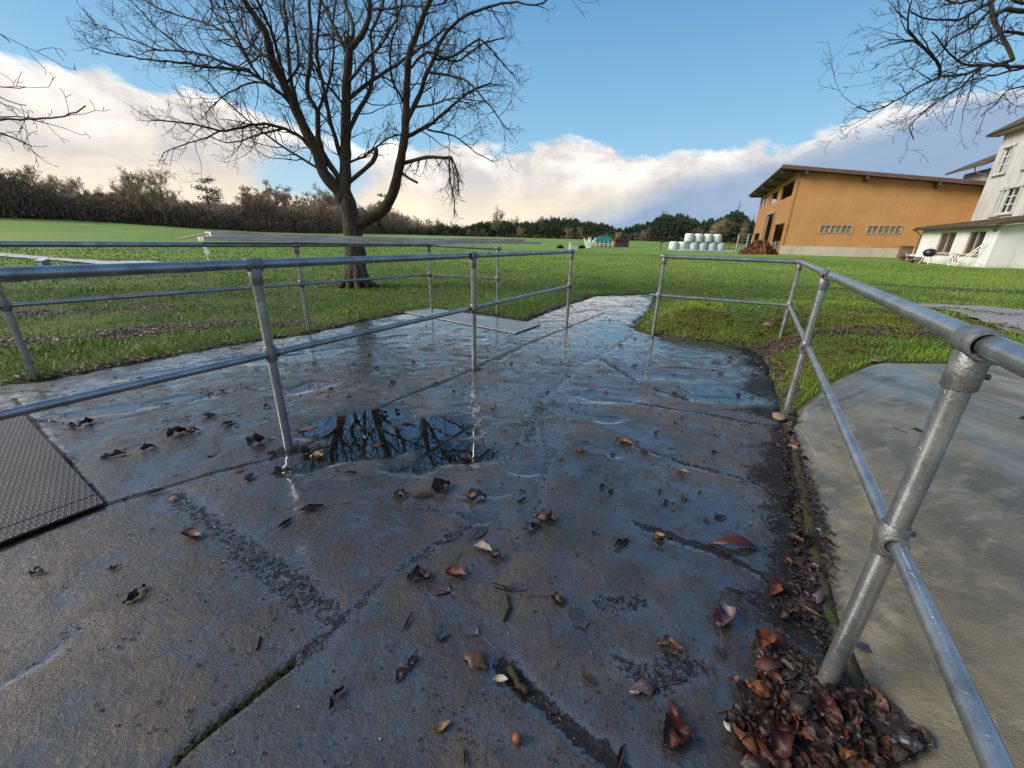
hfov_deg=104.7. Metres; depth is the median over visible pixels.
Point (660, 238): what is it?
conifer tree
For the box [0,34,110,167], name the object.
bare tree
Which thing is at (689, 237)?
silage bale
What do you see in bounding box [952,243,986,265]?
white ladder
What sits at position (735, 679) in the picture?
fallen leaf
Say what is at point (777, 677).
leaf scraps
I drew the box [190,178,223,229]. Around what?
pine tree
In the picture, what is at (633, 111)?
sky
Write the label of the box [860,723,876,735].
fallen leaf
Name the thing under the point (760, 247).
dung heap
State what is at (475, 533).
fallen leaf
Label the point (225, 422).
fallen leaf
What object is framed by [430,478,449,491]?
fallen leaf
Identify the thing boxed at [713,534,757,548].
fallen leaf
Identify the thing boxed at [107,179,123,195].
bare tree
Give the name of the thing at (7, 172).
bare tree
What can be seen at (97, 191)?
bare tree
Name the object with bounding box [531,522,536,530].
fallen leaf
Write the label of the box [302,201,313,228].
bare tree
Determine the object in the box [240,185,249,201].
bare tree
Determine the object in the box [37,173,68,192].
bare tree
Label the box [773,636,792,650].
fallen leaf
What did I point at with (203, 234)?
split lath
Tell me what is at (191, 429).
fallen leaf
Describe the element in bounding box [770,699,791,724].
fallen leaf
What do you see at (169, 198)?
bare tree
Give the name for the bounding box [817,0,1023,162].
bare tree
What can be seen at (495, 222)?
bare tree
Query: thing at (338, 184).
bare tree
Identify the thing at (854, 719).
fallen leaf
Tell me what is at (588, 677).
fallen leaf
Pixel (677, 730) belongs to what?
fallen leaf
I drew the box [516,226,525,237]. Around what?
bare tree
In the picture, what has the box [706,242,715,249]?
silage bale
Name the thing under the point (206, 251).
field marker
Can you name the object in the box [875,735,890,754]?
fallen leaf
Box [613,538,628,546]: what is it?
fallen leaf
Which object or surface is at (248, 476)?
fallen leaf
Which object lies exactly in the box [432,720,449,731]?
fallen leaf
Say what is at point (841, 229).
strip window
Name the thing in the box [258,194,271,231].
bare tree
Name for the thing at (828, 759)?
fallen leaf
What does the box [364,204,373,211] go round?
bare tree
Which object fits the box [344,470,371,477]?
fallen leaf
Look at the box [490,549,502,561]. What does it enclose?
fallen leaf
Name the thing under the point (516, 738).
conker
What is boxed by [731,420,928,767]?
leaf litter
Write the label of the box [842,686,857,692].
fallen leaf
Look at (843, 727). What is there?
fallen leaf
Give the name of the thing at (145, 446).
fallen leaf
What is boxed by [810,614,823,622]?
fallen leaf
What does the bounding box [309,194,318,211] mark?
bare tree
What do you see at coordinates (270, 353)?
pipe handrail
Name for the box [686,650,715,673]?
twig
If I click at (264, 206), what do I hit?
bare tree
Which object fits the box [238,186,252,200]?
bare tree
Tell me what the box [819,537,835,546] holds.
fallen leaf
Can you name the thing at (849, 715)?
fallen leaf
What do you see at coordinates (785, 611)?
fallen leaf
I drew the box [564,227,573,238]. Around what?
bare tree
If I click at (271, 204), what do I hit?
bare tree
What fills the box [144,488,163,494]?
fallen leaf
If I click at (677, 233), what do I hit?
conifer tree
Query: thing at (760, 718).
fallen leaf
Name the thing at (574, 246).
grey cabinet
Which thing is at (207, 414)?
fallen leaf
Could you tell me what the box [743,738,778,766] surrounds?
fallen leaf
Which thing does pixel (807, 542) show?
fallen leaf
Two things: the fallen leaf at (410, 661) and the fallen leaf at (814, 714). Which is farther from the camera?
the fallen leaf at (410, 661)
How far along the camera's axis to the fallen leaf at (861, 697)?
1.15 m
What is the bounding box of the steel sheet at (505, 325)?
[404,308,540,333]
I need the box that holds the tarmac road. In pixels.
[916,303,1023,336]
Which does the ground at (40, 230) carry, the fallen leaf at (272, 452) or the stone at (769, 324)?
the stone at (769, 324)
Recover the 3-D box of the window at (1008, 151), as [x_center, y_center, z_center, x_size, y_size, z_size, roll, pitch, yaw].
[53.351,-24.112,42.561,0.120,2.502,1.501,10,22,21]
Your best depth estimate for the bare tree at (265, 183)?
127.02 m
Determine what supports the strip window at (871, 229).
in the barn
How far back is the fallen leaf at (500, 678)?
1.19 m
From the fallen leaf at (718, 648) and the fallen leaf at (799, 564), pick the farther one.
the fallen leaf at (799, 564)
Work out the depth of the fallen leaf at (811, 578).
1.55 m
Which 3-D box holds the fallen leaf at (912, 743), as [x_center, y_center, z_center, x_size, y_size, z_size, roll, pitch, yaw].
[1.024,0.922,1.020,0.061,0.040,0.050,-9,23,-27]
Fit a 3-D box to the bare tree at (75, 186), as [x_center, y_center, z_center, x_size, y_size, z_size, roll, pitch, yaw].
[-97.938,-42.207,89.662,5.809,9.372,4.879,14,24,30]
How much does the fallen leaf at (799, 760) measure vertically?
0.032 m
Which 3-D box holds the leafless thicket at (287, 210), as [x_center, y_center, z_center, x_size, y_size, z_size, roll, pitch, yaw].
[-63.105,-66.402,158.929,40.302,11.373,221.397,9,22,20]
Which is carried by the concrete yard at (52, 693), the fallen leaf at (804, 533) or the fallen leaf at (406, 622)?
the fallen leaf at (406, 622)
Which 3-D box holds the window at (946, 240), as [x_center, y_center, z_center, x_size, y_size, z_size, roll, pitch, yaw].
[38.301,-12.457,34.903,0.340,1.855,2.800,10,22,21]
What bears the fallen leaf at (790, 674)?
on the leaf litter at (793, 686)
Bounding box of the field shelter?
[595,236,612,246]
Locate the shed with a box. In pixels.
[612,239,629,246]
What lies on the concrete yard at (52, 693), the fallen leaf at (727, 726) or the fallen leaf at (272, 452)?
the fallen leaf at (272, 452)
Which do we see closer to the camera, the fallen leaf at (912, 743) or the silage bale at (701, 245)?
the fallen leaf at (912, 743)
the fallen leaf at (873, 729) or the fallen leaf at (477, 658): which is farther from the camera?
the fallen leaf at (477, 658)
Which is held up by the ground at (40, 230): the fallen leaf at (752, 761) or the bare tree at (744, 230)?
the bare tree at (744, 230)
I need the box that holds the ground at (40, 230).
[0,216,1023,767]
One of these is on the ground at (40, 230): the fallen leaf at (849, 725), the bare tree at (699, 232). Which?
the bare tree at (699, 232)
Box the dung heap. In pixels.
[738,239,778,254]
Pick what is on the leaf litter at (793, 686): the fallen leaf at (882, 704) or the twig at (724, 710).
the fallen leaf at (882, 704)
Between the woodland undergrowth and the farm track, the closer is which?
the farm track
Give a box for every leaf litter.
[0,283,1017,444]
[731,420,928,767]
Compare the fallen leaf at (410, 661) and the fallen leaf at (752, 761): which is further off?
the fallen leaf at (410, 661)
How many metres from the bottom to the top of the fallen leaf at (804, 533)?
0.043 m
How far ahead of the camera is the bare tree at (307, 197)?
135.33 m
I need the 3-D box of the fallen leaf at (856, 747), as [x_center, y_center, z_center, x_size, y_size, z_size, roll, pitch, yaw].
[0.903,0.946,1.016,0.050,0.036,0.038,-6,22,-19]
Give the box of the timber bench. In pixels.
[899,250,914,260]
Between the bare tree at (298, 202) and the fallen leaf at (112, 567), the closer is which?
the fallen leaf at (112, 567)
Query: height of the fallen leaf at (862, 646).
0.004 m
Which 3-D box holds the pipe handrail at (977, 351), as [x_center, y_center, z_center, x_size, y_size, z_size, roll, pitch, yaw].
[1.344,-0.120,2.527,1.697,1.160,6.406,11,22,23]
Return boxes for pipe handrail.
[0,241,501,379]
[0,249,574,451]
[650,254,1023,767]
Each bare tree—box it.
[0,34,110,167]
[0,168,24,180]
[1,185,16,217]
[6,164,55,189]
[19,187,41,217]
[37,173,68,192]
[56,179,73,190]
[61,176,90,196]
[66,0,599,288]
[86,184,112,196]
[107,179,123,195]
[115,166,155,224]
[134,179,164,197]
[135,169,185,226]
[162,191,178,203]
[232,190,257,218]
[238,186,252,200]
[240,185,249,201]
[248,195,262,231]
[251,186,265,204]
[254,190,270,219]
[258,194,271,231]
[260,179,273,203]
[263,194,280,231]
[269,184,280,206]
[274,188,291,207]
[280,186,294,205]
[292,194,302,207]
[301,191,310,207]
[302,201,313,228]
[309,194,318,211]
[311,181,333,207]
[314,198,323,232]
[322,189,338,218]
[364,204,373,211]
[490,208,504,236]
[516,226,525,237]
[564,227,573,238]
[577,226,583,237]
[641,227,652,235]
[692,227,706,235]
[706,218,734,242]
[709,224,724,233]
[714,218,741,241]
[738,220,748,244]
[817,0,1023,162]
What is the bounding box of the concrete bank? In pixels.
[782,363,1023,767]
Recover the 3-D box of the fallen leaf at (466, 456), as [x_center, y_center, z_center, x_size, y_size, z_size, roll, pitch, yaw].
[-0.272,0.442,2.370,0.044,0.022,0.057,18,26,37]
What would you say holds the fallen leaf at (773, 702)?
on the leaf litter at (793, 686)
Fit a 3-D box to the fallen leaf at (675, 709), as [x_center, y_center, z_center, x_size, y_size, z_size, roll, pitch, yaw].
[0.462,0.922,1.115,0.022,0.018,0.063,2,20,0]
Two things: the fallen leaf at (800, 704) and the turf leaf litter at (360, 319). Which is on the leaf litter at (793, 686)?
the fallen leaf at (800, 704)
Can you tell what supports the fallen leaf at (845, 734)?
on the leaf litter at (793, 686)
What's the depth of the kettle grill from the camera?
33.83 m
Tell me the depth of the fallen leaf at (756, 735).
1.05 m
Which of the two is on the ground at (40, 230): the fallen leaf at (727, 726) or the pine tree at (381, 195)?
the pine tree at (381, 195)
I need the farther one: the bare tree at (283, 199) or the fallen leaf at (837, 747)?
the bare tree at (283, 199)
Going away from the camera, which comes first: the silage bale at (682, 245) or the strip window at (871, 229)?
the strip window at (871, 229)
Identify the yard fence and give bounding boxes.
[722,234,753,250]
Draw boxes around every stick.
[502,593,510,621]
[507,665,529,694]
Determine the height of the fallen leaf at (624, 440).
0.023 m
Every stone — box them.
[762,321,774,327]
[870,358,882,362]
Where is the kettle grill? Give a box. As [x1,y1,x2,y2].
[918,248,936,263]
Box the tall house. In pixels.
[945,117,1023,225]
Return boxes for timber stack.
[904,257,924,262]
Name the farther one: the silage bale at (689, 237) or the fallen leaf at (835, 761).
the silage bale at (689, 237)
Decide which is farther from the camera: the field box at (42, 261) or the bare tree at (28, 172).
the bare tree at (28, 172)
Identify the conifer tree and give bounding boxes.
[290,212,299,232]
[376,221,386,233]
[554,227,561,238]
[653,226,659,240]
[656,230,665,241]
[665,227,675,241]
[670,213,682,241]
[683,221,691,239]
[723,200,741,243]
[739,213,755,244]
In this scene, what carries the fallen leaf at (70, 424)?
on the concrete yard at (52, 693)
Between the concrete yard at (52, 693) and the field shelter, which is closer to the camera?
the concrete yard at (52, 693)
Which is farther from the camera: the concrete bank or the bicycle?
the bicycle
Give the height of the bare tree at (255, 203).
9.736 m
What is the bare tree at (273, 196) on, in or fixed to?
on the ground at (40, 230)
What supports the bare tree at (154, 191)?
on the ground at (40, 230)
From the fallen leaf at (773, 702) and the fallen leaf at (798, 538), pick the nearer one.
the fallen leaf at (773, 702)
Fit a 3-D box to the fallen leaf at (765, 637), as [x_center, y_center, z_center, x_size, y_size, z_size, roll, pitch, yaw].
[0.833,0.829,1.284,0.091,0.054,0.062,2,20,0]
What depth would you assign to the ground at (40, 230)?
8.41 m
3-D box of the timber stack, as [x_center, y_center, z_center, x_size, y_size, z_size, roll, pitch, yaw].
[36.710,-11.345,36.058,0.915,0.510,2.427,14,24,30]
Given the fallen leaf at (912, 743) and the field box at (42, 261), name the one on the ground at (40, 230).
the field box at (42, 261)
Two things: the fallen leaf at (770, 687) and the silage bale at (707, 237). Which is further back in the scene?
the silage bale at (707, 237)
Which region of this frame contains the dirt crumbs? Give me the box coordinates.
[15,302,830,767]
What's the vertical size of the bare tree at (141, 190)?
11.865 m
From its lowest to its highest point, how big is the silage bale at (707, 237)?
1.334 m
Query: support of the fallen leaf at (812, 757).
on the leaf litter at (793, 686)
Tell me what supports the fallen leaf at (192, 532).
on the concrete yard at (52, 693)
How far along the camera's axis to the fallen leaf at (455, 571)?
1.56 m
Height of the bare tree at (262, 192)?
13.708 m
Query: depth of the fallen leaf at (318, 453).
2.36 m
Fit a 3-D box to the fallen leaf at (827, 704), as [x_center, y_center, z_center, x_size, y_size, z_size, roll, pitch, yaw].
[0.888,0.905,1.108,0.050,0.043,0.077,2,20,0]
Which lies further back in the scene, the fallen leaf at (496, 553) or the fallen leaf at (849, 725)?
the fallen leaf at (496, 553)
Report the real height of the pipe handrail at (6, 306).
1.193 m
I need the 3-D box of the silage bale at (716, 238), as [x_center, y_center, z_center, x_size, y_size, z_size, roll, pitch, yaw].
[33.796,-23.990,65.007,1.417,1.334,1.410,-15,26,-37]
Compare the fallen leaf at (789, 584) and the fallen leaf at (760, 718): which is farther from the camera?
the fallen leaf at (789, 584)
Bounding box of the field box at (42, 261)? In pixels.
[34,258,50,265]
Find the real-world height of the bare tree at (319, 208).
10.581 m
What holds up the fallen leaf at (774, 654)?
on the leaf litter at (793, 686)
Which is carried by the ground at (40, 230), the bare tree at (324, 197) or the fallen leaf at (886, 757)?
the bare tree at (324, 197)
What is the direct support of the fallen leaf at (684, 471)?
on the concrete yard at (52, 693)
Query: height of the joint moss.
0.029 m
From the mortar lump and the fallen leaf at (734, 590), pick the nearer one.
the fallen leaf at (734, 590)
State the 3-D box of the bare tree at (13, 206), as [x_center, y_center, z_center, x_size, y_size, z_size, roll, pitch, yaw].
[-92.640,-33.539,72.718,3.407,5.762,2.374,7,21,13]
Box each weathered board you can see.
[197,236,540,243]
[205,232,525,241]
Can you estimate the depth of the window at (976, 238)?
31.43 m
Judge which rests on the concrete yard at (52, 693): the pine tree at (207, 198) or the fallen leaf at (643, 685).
the fallen leaf at (643, 685)
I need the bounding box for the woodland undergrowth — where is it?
[0,172,746,243]
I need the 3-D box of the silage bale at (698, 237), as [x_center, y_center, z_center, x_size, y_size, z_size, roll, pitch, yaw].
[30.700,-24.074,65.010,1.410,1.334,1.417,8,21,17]
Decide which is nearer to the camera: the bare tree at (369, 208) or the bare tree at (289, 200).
the bare tree at (289, 200)
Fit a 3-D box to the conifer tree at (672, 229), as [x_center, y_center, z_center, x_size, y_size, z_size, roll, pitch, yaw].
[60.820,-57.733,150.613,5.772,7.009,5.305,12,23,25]
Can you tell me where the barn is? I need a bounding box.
[748,164,985,257]
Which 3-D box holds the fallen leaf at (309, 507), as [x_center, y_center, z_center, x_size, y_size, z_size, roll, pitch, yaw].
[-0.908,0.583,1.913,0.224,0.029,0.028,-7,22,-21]
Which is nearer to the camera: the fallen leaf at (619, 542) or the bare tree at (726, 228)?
the fallen leaf at (619, 542)
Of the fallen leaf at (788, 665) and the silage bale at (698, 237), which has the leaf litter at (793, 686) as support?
the fallen leaf at (788, 665)
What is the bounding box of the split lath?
[177,231,228,238]
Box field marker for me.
[203,247,209,260]
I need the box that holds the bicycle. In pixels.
[947,253,959,265]
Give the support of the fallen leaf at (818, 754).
on the leaf litter at (793, 686)
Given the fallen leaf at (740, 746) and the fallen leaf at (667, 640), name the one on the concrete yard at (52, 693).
the fallen leaf at (667, 640)
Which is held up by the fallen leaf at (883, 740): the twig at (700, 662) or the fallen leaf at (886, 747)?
the fallen leaf at (886, 747)
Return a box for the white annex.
[913,215,1023,267]
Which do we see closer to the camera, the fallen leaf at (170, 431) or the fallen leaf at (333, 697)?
the fallen leaf at (333, 697)
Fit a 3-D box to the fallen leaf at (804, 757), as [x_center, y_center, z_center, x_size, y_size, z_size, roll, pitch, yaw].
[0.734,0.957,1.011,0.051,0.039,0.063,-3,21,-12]
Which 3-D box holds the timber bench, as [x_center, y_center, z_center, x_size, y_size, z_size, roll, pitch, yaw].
[37.900,-12.256,37.884,0.555,1.100,2.200,12,23,25]
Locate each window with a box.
[818,225,853,233]
[865,225,902,234]
[936,232,956,254]
[960,231,986,255]
[997,147,1012,172]
[998,187,1019,212]
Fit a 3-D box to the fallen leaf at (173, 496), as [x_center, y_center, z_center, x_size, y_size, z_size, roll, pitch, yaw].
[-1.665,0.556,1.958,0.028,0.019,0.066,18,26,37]
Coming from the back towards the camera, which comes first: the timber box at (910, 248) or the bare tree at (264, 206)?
the bare tree at (264, 206)
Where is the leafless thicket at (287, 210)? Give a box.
[0,189,447,235]
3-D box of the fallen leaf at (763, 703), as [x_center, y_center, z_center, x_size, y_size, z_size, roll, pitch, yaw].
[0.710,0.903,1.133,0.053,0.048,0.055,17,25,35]
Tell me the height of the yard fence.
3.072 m
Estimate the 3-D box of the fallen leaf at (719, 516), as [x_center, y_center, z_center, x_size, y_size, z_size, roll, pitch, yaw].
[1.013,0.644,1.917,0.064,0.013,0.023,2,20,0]
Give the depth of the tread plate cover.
1.99 m
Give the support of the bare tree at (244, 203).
on the ground at (40, 230)
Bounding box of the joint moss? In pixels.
[64,448,293,767]
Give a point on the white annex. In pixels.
(1004, 246)
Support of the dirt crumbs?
on the concrete yard at (52, 693)
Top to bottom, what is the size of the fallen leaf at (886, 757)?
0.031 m
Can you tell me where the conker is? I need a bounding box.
[512,732,521,744]
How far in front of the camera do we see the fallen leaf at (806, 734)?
1.05 m
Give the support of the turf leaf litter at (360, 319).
on the ground at (40, 230)
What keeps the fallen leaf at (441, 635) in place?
on the concrete yard at (52, 693)
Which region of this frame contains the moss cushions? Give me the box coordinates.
[649,303,1022,381]
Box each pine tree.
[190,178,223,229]
[372,193,394,233]
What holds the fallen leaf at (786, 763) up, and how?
on the leaf litter at (793, 686)
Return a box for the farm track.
[0,253,156,263]
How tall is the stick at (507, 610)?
0.015 m
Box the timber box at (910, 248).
[896,246,914,258]
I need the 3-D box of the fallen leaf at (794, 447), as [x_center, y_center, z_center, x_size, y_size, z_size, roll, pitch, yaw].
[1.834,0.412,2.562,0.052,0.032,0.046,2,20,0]
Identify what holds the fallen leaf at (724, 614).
on the concrete yard at (52, 693)
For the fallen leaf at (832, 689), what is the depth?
1.15 m
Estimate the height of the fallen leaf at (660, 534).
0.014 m
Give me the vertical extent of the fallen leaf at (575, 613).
0.007 m
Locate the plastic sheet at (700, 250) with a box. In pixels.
[664,249,737,251]
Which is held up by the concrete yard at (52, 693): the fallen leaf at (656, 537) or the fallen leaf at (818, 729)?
the fallen leaf at (656, 537)
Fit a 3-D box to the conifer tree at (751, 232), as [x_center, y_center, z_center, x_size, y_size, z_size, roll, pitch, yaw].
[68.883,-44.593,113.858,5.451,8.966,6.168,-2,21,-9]
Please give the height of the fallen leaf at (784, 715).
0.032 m
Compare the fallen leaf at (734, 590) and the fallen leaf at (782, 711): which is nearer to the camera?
the fallen leaf at (782, 711)
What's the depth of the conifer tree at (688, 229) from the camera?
144.58 m
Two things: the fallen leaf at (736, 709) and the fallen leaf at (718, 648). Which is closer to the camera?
the fallen leaf at (736, 709)
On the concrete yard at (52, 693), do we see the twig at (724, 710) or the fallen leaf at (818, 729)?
the twig at (724, 710)
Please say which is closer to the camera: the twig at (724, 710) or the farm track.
the twig at (724, 710)
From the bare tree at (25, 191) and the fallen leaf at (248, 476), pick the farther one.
the bare tree at (25, 191)
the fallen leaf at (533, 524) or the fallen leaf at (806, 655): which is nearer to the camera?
the fallen leaf at (806, 655)
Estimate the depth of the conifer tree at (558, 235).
189.16 m
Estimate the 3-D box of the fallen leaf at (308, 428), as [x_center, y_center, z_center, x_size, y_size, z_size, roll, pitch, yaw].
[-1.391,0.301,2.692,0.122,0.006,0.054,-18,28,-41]
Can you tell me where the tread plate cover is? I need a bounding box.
[0,406,103,543]
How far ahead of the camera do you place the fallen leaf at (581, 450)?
2.46 m
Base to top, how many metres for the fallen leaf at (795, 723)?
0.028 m
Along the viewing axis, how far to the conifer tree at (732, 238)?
123.00 m
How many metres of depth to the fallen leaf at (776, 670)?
1.21 m
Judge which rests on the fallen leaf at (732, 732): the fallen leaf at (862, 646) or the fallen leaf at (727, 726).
the fallen leaf at (727, 726)
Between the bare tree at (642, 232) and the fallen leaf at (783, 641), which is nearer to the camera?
the fallen leaf at (783, 641)
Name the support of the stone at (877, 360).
on the ground at (40, 230)
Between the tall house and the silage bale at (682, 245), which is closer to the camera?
the tall house
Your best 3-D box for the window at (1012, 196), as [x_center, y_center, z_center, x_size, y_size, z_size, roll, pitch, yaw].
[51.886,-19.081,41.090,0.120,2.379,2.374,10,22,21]
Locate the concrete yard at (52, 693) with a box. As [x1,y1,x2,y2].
[0,295,844,767]
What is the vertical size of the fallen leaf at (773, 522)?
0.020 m
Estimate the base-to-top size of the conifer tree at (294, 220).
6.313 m
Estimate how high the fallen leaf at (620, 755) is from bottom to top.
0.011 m
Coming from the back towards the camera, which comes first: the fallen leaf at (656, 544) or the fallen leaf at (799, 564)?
the fallen leaf at (656, 544)
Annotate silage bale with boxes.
[669,241,677,248]
[677,242,686,248]
[684,233,693,241]
[688,242,697,249]
[694,234,702,241]
[697,242,706,249]
[703,234,712,241]
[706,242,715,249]
[712,234,721,242]
[715,243,724,249]
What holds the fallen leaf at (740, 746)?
on the fallen leaf
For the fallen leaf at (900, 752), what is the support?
on the leaf litter at (793, 686)
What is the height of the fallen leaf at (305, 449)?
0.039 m
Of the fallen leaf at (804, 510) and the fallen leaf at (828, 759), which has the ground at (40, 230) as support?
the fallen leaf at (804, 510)
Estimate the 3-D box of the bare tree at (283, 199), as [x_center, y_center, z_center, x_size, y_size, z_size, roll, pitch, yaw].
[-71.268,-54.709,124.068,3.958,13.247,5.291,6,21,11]
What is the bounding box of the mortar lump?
[772,412,785,420]
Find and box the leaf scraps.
[207,319,917,767]
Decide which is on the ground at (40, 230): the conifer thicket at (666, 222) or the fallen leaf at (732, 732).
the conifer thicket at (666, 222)
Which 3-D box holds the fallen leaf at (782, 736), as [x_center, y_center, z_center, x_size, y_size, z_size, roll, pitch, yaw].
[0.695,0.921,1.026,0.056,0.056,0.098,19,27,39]
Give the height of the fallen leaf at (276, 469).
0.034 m
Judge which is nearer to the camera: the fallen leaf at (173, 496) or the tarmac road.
the fallen leaf at (173, 496)
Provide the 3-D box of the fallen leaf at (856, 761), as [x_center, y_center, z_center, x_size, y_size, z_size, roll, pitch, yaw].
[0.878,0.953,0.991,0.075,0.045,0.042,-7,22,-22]
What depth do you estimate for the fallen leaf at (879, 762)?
1.01 m
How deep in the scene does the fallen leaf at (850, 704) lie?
1.11 m
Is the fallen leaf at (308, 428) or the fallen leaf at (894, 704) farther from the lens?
the fallen leaf at (308, 428)
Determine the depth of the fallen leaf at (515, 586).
1.50 m
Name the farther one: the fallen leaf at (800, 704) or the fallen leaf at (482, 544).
the fallen leaf at (482, 544)
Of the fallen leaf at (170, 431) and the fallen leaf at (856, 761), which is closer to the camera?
the fallen leaf at (856, 761)
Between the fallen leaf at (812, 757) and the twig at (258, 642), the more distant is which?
the twig at (258, 642)
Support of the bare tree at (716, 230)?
on the ground at (40, 230)
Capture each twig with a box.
[255,636,260,649]
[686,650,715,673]
[717,709,731,712]
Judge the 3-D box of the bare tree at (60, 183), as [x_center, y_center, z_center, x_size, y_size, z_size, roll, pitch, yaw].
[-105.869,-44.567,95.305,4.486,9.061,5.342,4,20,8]
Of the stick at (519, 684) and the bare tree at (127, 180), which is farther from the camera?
the bare tree at (127, 180)
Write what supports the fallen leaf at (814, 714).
on the leaf litter at (793, 686)
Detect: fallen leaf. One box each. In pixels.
[28,566,43,574]
[59,422,80,426]
[78,417,92,425]
[99,443,140,457]
[106,564,120,570]
[122,583,145,603]
[139,443,155,449]
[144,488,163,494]
[166,426,185,437]
[168,493,184,500]
[172,527,200,537]
[185,427,200,432]
[201,412,213,416]
[206,449,220,456]
[215,421,232,434]
[244,473,253,480]
[246,433,264,446]
[267,450,277,454]
[267,467,291,472]
[278,517,292,527]
[298,425,316,430]
[299,446,311,454]
[299,503,346,510]
[310,450,325,457]
[329,685,343,710]
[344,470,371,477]
[392,489,406,497]
[396,666,407,679]
[403,614,410,629]
[407,565,430,580]
[407,649,417,666]
[413,491,432,496]
[426,580,477,603]
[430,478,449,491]
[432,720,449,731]
[436,625,445,640]
[445,554,466,575]
[459,619,505,654]
[461,454,471,458]
[462,487,486,499]
[463,747,465,765]
[464,650,489,668]
[466,509,498,539]
[473,540,491,550]
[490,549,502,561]
[491,583,511,591]
[493,674,507,681]
[509,582,525,590]
[525,591,564,604]
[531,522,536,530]
[535,508,577,556]
[568,604,594,658]
[574,448,604,455]
[581,666,595,685]
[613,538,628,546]
[617,746,624,766]
[619,438,631,443]
[629,677,686,696]
[652,541,662,550]
[653,532,664,536]
[653,535,665,539]
[656,635,683,652]
[663,711,693,750]
[669,699,680,717]
[677,469,688,473]
[712,598,735,651]
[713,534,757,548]
[714,514,725,517]
[715,645,725,660]
[724,587,746,594]
[724,718,745,749]
[724,721,731,731]
[726,711,751,734]
[730,675,750,689]
[732,703,756,733]
[733,734,756,751]
[734,727,758,754]
[735,717,753,737]
[740,754,771,767]
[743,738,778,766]
[744,719,763,741]
[747,690,769,709]
[748,680,772,698]
[752,713,770,738]
[755,628,780,650]
[755,657,782,670]
[757,671,772,693]
[765,520,779,526]
[767,580,782,594]
[767,746,791,767]
[769,694,776,708]
[769,720,795,759]
[770,649,784,659]
[770,668,786,676]
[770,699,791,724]
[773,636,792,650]
[774,712,791,724]
[777,577,798,589]
[778,604,798,620]
[778,694,803,720]
[779,658,793,669]
[779,669,800,679]
[784,555,792,567]
[785,532,804,543]
[787,693,811,715]
[788,444,799,450]
[789,713,798,731]
[790,747,806,766]
[790,753,804,767]
[791,530,811,537]
[791,743,812,767]
[793,561,804,569]
[794,505,807,514]
[798,726,835,757]
[798,730,815,740]
[799,604,823,617]
[801,651,821,665]
[803,538,811,547]
[805,565,828,573]
[805,752,821,764]
[806,575,818,584]
[806,706,825,721]
[806,718,823,738]
[808,742,840,767]
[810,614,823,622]
[811,751,826,767]
[812,685,841,710]
[813,590,824,602]
[817,682,845,703]
[817,693,842,725]
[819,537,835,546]
[821,756,838,766]
[830,720,851,731]
[833,742,853,767]
[835,696,870,726]
[836,747,867,764]
[840,705,860,733]
[840,728,848,741]
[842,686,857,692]
[843,718,857,737]
[843,747,874,767]
[850,738,874,758]
[851,692,864,708]
[851,705,862,723]
[855,732,886,767]
[856,641,872,652]
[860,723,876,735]
[863,678,869,685]
[865,684,892,716]
[867,745,890,762]
[868,717,897,735]
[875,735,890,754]
[883,695,905,715]
[883,743,910,761]
[890,726,924,752]
[892,742,913,760]
[910,723,936,747]
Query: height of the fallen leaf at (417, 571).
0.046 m
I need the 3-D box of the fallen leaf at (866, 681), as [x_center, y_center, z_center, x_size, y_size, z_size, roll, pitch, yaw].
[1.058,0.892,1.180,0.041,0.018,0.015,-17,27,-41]
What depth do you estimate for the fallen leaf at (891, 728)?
1.07 m
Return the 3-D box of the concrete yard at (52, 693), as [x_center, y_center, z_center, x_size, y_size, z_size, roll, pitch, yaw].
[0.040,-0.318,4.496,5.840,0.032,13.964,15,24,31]
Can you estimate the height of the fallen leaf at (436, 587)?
0.007 m
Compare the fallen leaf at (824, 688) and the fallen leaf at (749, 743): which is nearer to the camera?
the fallen leaf at (749, 743)
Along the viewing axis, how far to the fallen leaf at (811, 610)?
1.41 m
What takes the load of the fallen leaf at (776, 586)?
on the concrete yard at (52, 693)
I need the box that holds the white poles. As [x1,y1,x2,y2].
[583,237,595,248]
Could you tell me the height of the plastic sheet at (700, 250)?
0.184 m
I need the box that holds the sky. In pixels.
[0,0,1023,229]
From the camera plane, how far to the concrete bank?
1.59 m
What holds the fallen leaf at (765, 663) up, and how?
on the leaf litter at (793, 686)
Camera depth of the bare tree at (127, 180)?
85.34 m
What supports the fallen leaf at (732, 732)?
on the concrete yard at (52, 693)
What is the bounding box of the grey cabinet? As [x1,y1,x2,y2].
[569,243,577,249]
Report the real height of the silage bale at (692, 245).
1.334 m
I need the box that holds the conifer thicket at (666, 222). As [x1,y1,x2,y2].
[409,210,755,240]
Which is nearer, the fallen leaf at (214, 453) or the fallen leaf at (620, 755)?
the fallen leaf at (620, 755)
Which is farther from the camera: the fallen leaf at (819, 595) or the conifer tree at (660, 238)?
the conifer tree at (660, 238)
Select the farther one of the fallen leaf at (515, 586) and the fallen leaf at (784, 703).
the fallen leaf at (515, 586)
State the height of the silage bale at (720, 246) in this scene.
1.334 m
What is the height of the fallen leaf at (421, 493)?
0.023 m
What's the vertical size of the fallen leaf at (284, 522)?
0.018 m
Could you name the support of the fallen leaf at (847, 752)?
on the leaf litter at (793, 686)
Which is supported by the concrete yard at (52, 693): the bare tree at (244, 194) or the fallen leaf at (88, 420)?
the fallen leaf at (88, 420)
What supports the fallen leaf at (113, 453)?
on the concrete yard at (52, 693)
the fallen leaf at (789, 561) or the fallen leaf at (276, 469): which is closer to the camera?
the fallen leaf at (789, 561)

